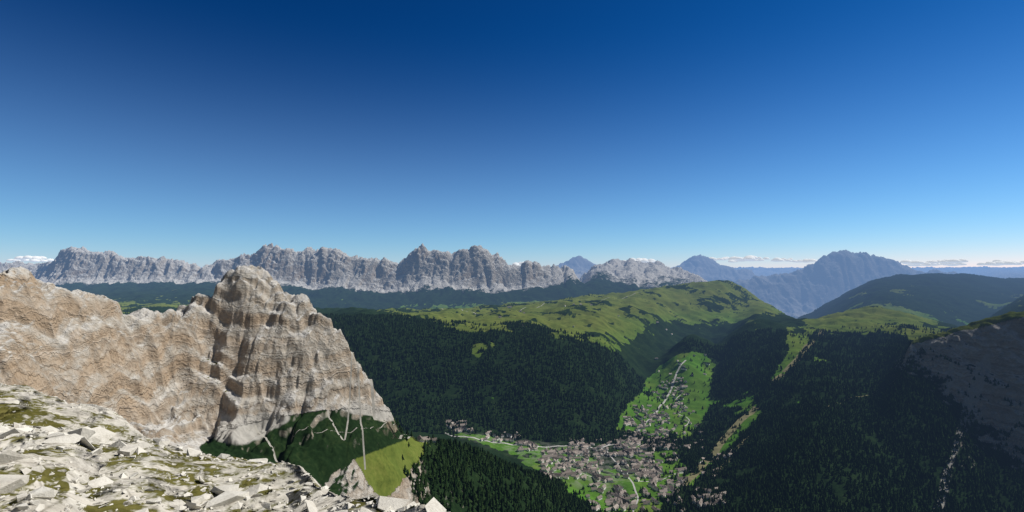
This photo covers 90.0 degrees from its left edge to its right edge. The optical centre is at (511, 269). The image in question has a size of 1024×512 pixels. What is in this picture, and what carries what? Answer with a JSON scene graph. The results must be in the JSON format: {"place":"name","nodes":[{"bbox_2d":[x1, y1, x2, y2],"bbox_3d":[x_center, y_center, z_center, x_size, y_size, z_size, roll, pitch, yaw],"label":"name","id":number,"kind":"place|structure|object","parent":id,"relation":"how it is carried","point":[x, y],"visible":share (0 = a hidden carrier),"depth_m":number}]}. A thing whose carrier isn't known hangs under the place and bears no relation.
{"place":"outdoors","nodes":[
{"label":"outdoors","id":0,"kind":"place"},
{"bbox_2d":[0,243,1023,511],"bbox_3d":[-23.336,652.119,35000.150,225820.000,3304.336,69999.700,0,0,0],"label":"terrain","id":1,"kind":"structure","parent":0,"point":[220,357],"depth_m":2990.11},
{"bbox_2d":[0,383,445,511],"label":"rocks","id":2,"kind":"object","parent":1,"relation":"on","point":[229,494],"depth_m":10.76},
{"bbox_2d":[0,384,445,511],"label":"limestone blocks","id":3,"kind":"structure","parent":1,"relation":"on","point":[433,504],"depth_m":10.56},
{"bbox_2d":[255,352,418,469],"bbox_3d":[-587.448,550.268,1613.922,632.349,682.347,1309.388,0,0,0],"label":"foot paths","id":4,"kind":"structure","parent":1,"relation":"on","point":[373,405],"depth_m":1224.34},
{"bbox_2d":[417,304,731,511],"bbox_3d":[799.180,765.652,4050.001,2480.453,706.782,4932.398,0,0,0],"label":"village houses","id":5,"kind":"structure","parent":1,"relation":"on","point":[651,471],"depth_m":2880.73},
{"bbox_2d":[322,312,1023,511],"bbox_3d":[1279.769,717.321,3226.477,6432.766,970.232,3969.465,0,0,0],"label":"conifer forest","id":6,"kind":"object","parent":1,"relation":"on","point":[777,448],"visible":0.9,"depth_m":3095.32},
{"bbox_2d":[681,331,914,485],"bbox_3d":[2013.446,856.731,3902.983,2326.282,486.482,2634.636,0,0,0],"label":"ski runs","id":7,"kind":"object","parent":1,"relation":"on","point":[717,449],"visible":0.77,"depth_m":3278.36},
{"bbox_2d":[0,0,1023,267],"label":"sky","id":8,"kind":"structure","parent":0,"point":[200,132]},
{"bbox_2d":[6,255,1023,265],"bbox_3d":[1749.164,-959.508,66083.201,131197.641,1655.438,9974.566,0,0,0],"label":"cloud","id":9,"kind":"structure","parent":0,"point":[953,262],"depth_m":63939.33},
{"bbox_2d":[445,293,700,511],"bbox_3d":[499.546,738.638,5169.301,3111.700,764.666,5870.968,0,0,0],"label":"valley roads","id":10,"kind":"structure","parent":0,"point":[609,444],"depth_m":3198.65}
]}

